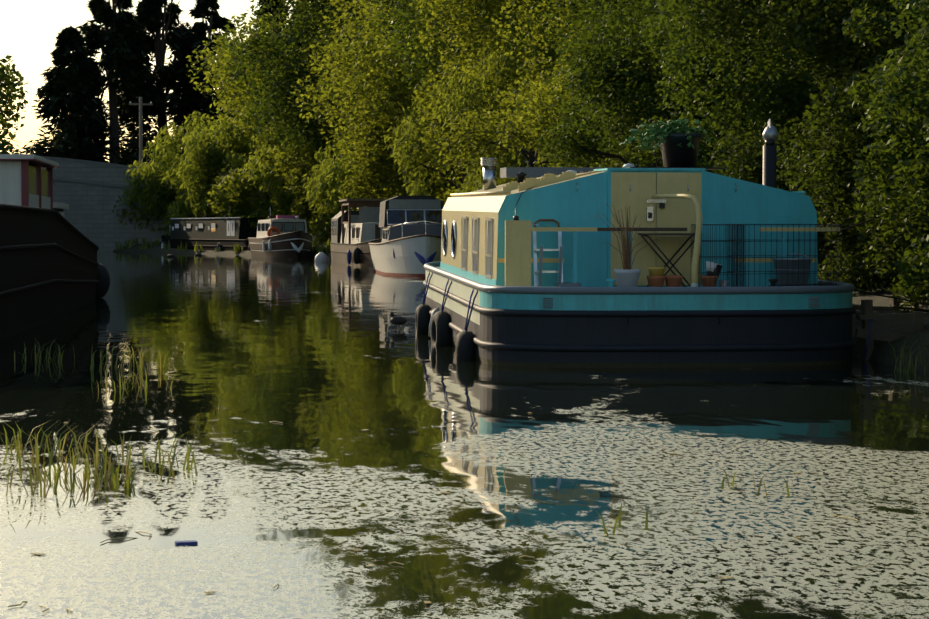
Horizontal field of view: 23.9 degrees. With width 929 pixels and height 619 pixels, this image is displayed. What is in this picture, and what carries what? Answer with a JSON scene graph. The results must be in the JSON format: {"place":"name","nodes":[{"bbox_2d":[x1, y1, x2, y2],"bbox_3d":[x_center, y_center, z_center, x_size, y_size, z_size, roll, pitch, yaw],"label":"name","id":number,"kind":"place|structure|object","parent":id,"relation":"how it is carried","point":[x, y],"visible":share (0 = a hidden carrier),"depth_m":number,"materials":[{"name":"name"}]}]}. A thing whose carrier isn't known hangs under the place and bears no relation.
{"place":"outdoors","nodes":[
{"label":"outdoors","id":0,"kind":"place"},
{"bbox_2d":[0,0,805,208],"label":"sky","id":1,"kind":"structure","parent":0,"point":[28,28],"materials":[{"name":"white"}]},
{"bbox_2d":[0,252,928,618],"bbox_3d":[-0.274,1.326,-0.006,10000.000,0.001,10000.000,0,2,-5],"label":"canal water","id":2,"kind":"structure","parent":0,"point":[326,362],"depth_m":12.05,"materials":[{"name":"green liquid"}]},
{"bbox_2d":[0,154,109,340],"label":"black barge","id":3,"kind":"object","parent":2,"relation":"on","point":[51,268],"visible":1,"depth_m":33.07,"materials":[{"name":"metal"}]},
{"bbox_2d":[167,252,201,256],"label":"swimming ducks","id":4,"kind":"object","parent":2,"relation":"on","point":[196,254],"visible":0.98,"depth_m":118.51,"materials":[{"name":"brown"}]},
{"bbox_2d":[175,540,197,544],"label":"floating litter","id":5,"kind":"object","parent":2,"relation":"on","point":[191,542],"visible":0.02,"depth_m":9.27,"materials":[{"name":"plastic"}]},
{"bbox_2d":[161,206,269,251],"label":"houseboat","id":6,"kind":"object","parent":2,"relation":"on","point":[208,232],"visible":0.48,"depth_m":127.47,"materials":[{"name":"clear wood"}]},
{"bbox_2d":[248,207,312,257],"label":"cruiser","id":7,"kind":"object","parent":2,"relation":"on","point":[285,236],"visible":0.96,"depth_m":110.10,"materials":[{"name":"paint"}]},
{"bbox_2d":[314,199,387,265],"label":"boat","id":8,"kind":"object","parent":2,"relation":"in","point":[354,234],"visible":0.5,"depth_m":86.95,"materials":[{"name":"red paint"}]},
{"bbox_2d":[390,312,407,329],"bbox_3d":[-0.892,0.149,29.550,0.280,0.240,0.130,1,2,28],"label":"moorhen","id":9,"kind":"object","parent":2,"relation":"on","point":[398,320],"visible":1,"depth_m":29.51,"materials":[{"name":"black"}]},
{"bbox_2d":[368,196,443,276],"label":"cruiser","id":10,"kind":"object","parent":2,"relation":"on","point":[409,244],"visible":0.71,"depth_m":65.99,"materials":[{"name":"white paint"}]},
{"bbox_2d":[0,379,874,611],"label":"floating debris","id":11,"kind":"object","parent":2,"relation":"on","point":[429,602],"visible":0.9,"depth_m":9.40,"materials":[{"name":"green plant"}]},
{"bbox_2d":[0,331,928,535],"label":"reed tufts","id":12,"kind":"object","parent":2,"relation":"on","point":[18,450],"visible":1,"depth_m":12.20,"materials":[{"name":"green plant"}]},
{"bbox_2d":[415,118,928,367],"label":"houseboat","id":13,"kind":"object","parent":2,"relation":"on","point":[679,259],"visible":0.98,"depth_m":22.39,"materials":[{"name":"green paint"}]},
{"bbox_2d":[113,240,928,372],"bbox_3d":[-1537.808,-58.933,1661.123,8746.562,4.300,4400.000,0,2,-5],"label":"ground","id":14,"kind":"structure","parent":0,"point":[883,349],"depth_m":23.32,"materials":[{"name":"brown soil"}]},
{"bbox_2d":[0,124,16,150],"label":"tree","id":15,"kind":"object","parent":14,"relation":"on","point":[11,134],"visible":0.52,"depth_m":104.93,"materials":[{"name":"green plant"}]},
{"bbox_2d":[0,60,27,153],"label":"tree","id":16,"kind":"object","parent":14,"relation":"on","point":[12,89],"visible":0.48,"depth_m":82.37,"materials":[{"name":"green plant"}]},
{"bbox_2d":[0,55,28,153],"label":"tree","id":17,"kind":"object","parent":14,"relation":"on","point":[9,112],"visible":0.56,"depth_m":93.84,"materials":[{"name":"green plant"}]},
{"bbox_2d":[20,25,125,162],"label":"cypress","id":18,"kind":"object","parent":14,"relation":"on","point":[63,81],"visible":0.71,"depth_m":181.90,"materials":[{"name":"green plant"}]},
{"bbox_2d":[48,0,175,168],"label":"cypress","id":19,"kind":"object","parent":14,"relation":"on","point":[117,38],"visible":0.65,"depth_m":186.32,"materials":[{"name":"green plant"}]},
{"bbox_2d":[129,97,151,166],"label":"utility pole","id":20,"kind":"object","parent":14,"relation":"on","point":[140,103],"visible":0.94,"depth_m":150.12,"materials":[{"name":"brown wood"}]},
{"bbox_2d":[101,0,202,171],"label":"cypress","id":21,"kind":"object","parent":14,"relation":"on","point":[153,17],"visible":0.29,"depth_m":190.47,"materials":[{"name":"green plant"}]},
{"bbox_2d":[112,138,229,231],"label":"scrub","id":22,"kind":"object","parent":14,"relation":"on","point":[162,165],"visible":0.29,"depth_m":139.44,"materials":[{"name":"green plant"}]},
{"bbox_2d":[40,156,320,251],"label":"wall","id":23,"kind":"structure","parent":14,"relation":"on","point":[89,192],"depth_m":140.96,"materials":[{"name":"grey concrete"}]},
{"bbox_2d":[159,0,236,151],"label":"cypress","id":24,"kind":"object","parent":14,"relation":"on","point":[178,105],"visible":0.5,"depth_m":187.00,"materials":[{"name":"green plant"}]},
{"bbox_2d":[144,110,257,236],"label":"scrub","id":25,"kind":"object","parent":14,"relation":"on","point":[171,145],"visible":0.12,"depth_m":137.95,"materials":[{"name":"green plant"}]},
{"bbox_2d":[160,116,268,217],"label":"scrub","id":26,"kind":"object","parent":14,"relation":"on","point":[187,201],"visible":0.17,"depth_m":133.53,"materials":[{"name":"green plant"}]},
{"bbox_2d":[209,45,254,136],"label":"tree","id":27,"kind":"object","parent":14,"relation":"on","point":[217,118],"depth_m":179.68,"materials":[{"name":"green plant"}]},
{"bbox_2d":[184,100,303,217],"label":"scrub","id":28,"kind":"object","parent":14,"relation":"on","point":[202,158],"visible":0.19,"depth_m":130.50,"materials":[{"name":"green plant"}]},
{"bbox_2d":[207,124,330,228],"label":"scrub","id":29,"kind":"object","parent":14,"relation":"on","point":[237,195],"visible":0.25,"depth_m":126.00,"materials":[{"name":"green plant"}]},
{"bbox_2d":[202,18,345,210],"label":"broad tree","id":30,"kind":"object","parent":14,"relation":"on","point":[233,98],"visible":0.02,"depth_m":158.35,"materials":[{"name":"green plant"}]},
{"bbox_2d":[253,0,302,93],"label":"tree","id":31,"kind":"object","parent":14,"relation":"on","point":[273,7],"visible":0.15,"depth_m":181.97,"materials":[{"name":"green plant"}]},
{"bbox_2d":[185,0,394,240],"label":"broad tree","id":32,"kind":"object","parent":14,"relation":"on","point":[233,80],"visible":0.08,"depth_m":133.89,"materials":[{"name":"green plant"}]},
{"bbox_2d":[241,131,347,236],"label":"scrub","id":33,"kind":"object","parent":14,"relation":"on","point":[282,201],"visible":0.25,"depth_m":121.93,"materials":[{"name":"green plant"}]},
{"bbox_2d":[264,103,355,244],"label":"scrub","id":34,"kind":"object","parent":14,"relation":"on","point":[315,220],"visible":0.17,"depth_m":116.18,"materials":[{"name":"green plant"}]},
{"bbox_2d":[217,0,415,208],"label":"broad tree","id":35,"kind":"object","parent":14,"relation":"on","point":[295,40],"visible":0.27,"depth_m":116.58,"materials":[{"name":"green plant"}]},
{"bbox_2d":[290,4,357,227],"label":"tree","id":36,"kind":"object","parent":14,"relation":"on","point":[306,60],"depth_m":186.02,"materials":[{"name":"green plant"}]},
{"bbox_2d":[264,1,406,213],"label":"tree","id":37,"kind":"object","parent":14,"relation":"on","point":[322,54],"depth_m":130.14,"materials":[{"name":"green plant"}]},
{"bbox_2d":[301,99,458,215],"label":"scrub","id":38,"kind":"object","parent":14,"relation":"on","point":[331,175],"visible":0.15,"depth_m":102.28,"materials":[{"name":"green plant"}]},
{"bbox_2d":[338,86,472,210],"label":"scrub","id":39,"kind":"object","parent":14,"relation":"on","point":[383,181],"visible":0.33,"depth_m":93.95,"materials":[{"name":"green plant"}]},
{"bbox_2d":[287,0,554,197],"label":"broad tree","id":40,"kind":"object","parent":14,"relation":"on","point":[315,98],"visible":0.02,"depth_m":105.33,"materials":[{"name":"green plant"}]},
{"bbox_2d":[384,75,516,196],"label":"scrub","id":41,"kind":"object","parent":14,"relation":"on","point":[412,157],"visible":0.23,"depth_m":83.53,"materials":[{"name":"green plant"}]},
{"bbox_2d":[312,0,589,195],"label":"broad tree","id":42,"kind":"object","parent":14,"relation":"on","point":[393,73],"visible":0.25,"depth_m":91.93,"materials":[{"name":"green plant"}]},
{"bbox_2d":[351,0,579,81],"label":"tree","id":43,"kind":"object","parent":14,"relation":"on","point":[392,29],"visible":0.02,"depth_m":110.03,"materials":[{"name":"green plant"}]},
{"bbox_2d":[115,237,824,276],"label":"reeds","id":44,"kind":"object","parent":14,"relation":"on","point":[317,247],"visible":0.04,"depth_m":131.84,"materials":[{"name":"green plant"}]},
{"bbox_2d":[411,48,553,204],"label":"tree","id":45,"kind":"object","parent":14,"relation":"on","point":[418,99],"visible":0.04,"depth_m":73.81,"materials":[{"name":"green plant"}]},
{"bbox_2d":[368,0,603,165],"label":"broad tree","id":46,"kind":"object","parent":14,"relation":"on","point":[409,14],"visible":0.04,"depth_m":79.28,"materials":[{"name":"green plant"}]},
{"bbox_2d":[416,2,574,149],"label":"tree","id":47,"kind":"object","parent":14,"relation":"on","point":[466,58],"depth_m":90.68,"materials":[{"name":"green plant"}]},
{"bbox_2d":[403,0,626,167],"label":"broad tree","id":48,"kind":"object","parent":14,"relation":"on","point":[485,10],"visible":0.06,"depth_m":67.14,"materials":[{"name":"green plant"}]},
{"bbox_2d":[428,13,613,192],"bbox_3d":[2.189,-4.855,64.252,6.442,7.673,6.315,0,2,-5],"label":"tree","id":49,"kind":"object","parent":14,"relation":"on","point":[469,91],"visible":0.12,"depth_m":63.55,"materials":[{"name":"green plant"}]},
{"bbox_2d":[439,24,653,184],"bbox_3d":[2.301,-4.187,55.454,5.947,6.862,6.112,0,2,-5],"label":"tree","id":50,"kind":"object","parent":14,"relation":"on","point":[481,138],"visible":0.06,"depth_m":55.16,"materials":[{"name":"green plant"}]},
{"bbox_2d":[491,0,649,150],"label":"broad tree","id":51,"kind":"object","parent":14,"relation":"on","point":[535,30],"visible":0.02,"depth_m":57.72,"materials":[{"name":"green plant"}]},
{"bbox_2d":[496,29,662,178],"bbox_3d":[3.633,-3.288,47.502,5.814,5.632,5.694,0,2,-5],"label":"tree","id":52,"kind":"object","parent":14,"relation":"on","point":[541,114],"visible":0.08,"depth_m":46.23,"materials":[{"name":"green plant"}]},
{"bbox_2d":[537,0,800,185],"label":"tree","id":53,"kind":"object","parent":14,"relation":"on","point":[572,140],"visible":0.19,"depth_m":40.48,"materials":[{"name":"green plant"}]},
{"bbox_2d":[543,0,874,191],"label":"broad tree","id":54,"kind":"object","parent":14,"relation":"on","point":[558,7],"depth_m":48.46,"materials":[{"name":"green plant"}]},
{"bbox_2d":[569,3,855,252],"bbox_3d":[9.450,-8.859,59.122,13.787,15.952,13.873,1,2,24],"label":"tree","id":55,"kind":"object","parent":14,"relation":"on","point":[606,26],"depth_m":59.80,"materials":[{"name":"green plant"}]},
{"bbox_2d":[548,0,919,267],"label":"broad tree","id":56,"kind":"object","parent":14,"relation":"on","point":[646,74],"visible":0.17,"depth_m":39.52,"materials":[{"name":"green plant"}]},
{"bbox_2d":[634,0,859,270],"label":"tree","id":57,"kind":"object","parent":14,"relation":"on","point":[704,162],"visible":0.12,"depth_m":35.19,"materials":[{"name":"green plant"}]},
{"bbox_2d":[637,1,923,271],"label":"broad tree","id":58,"kind":"object","parent":14,"relation":"on","point":[796,101],"visible":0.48,"depth_m":33.90,"materials":[{"name":"green plant"}]},
{"bbox_2d":[645,0,926,139],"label":"broad tree","id":59,"kind":"object","parent":14,"relation":"on","point":[700,17],"visible":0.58,"depth_m":29.00,"materials":[{"name":"green plant"}]},
{"bbox_2d":[709,0,891,279],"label":"tree","id":60,"kind":"object","parent":14,"relation":"on","point":[748,163],"visible":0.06,"depth_m":30.95,"materials":[{"name":"green plant"}]},
{"bbox_2d":[765,0,928,261],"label":"tree","id":61,"kind":"object","parent":14,"relation":"on","point":[834,186],"visible":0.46,"depth_m":26.88,"materials":[{"name":"green plant"}]},
{"bbox_2d":[817,128,910,293],"bbox_3d":[5.778,-1.145,28.677,2.304,2.691,2.460,-1,2,-22],"label":"scrub","id":62,"kind":"object","parent":14,"relation":"on","point":[850,272],"visible":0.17,"depth_m":28.56,"materials":[{"name":"green plant"}]},
{"bbox_2d":[837,118,922,275],"bbox_3d":[5.770,-1.173,25.811,2.679,2.953,2.853,1,2,31],"label":"scrub","id":63,"kind":"object","parent":14,"relation":"on","point":[890,247],"visible":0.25,"depth_m":25.70,"materials":[{"name":"green plant"}]},
{"bbox_2d":[858,207,910,244],"bbox_3d":[5.889,-1.054,26.962,2.428,2.689,2.546,-1,2,-33],"label":"scrub","id":64,"kind":"object","parent":14,"relation":"on","point":[862,233],"visible":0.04,"depth_m":26.65,"materials":[{"name":"green plant"}]},
{"bbox_2d":[842,0,928,312],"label":"tree","id":65,"kind":"object","parent":14,"relation":"on","point":[920,210],"visible":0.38,"depth_m":24.22,"materials":[{"name":"green plant"}]},
{"bbox_2d":[851,0,928,295],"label":"tree","id":66,"kind":"object","parent":14,"relation":"on","point":[907,148],"visible":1,"depth_m":21.09,"materials":[{"name":"green plant"}]},
{"bbox_2d":[852,295,928,359],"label":"timber jetty","id":67,"kind":"object","parent":14,"relation":"on","point":[866,315],"visible":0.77,"depth_m":22.53,"materials":[{"name":"brown wood"}]},
{"bbox_2d":[890,198,928,301],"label":"scrub","id":68,"kind":"object","parent":14,"relation":"on","point":[908,247],"visible":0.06,"depth_m":24.81,"materials":[{"name":"green plant"}]}
]}

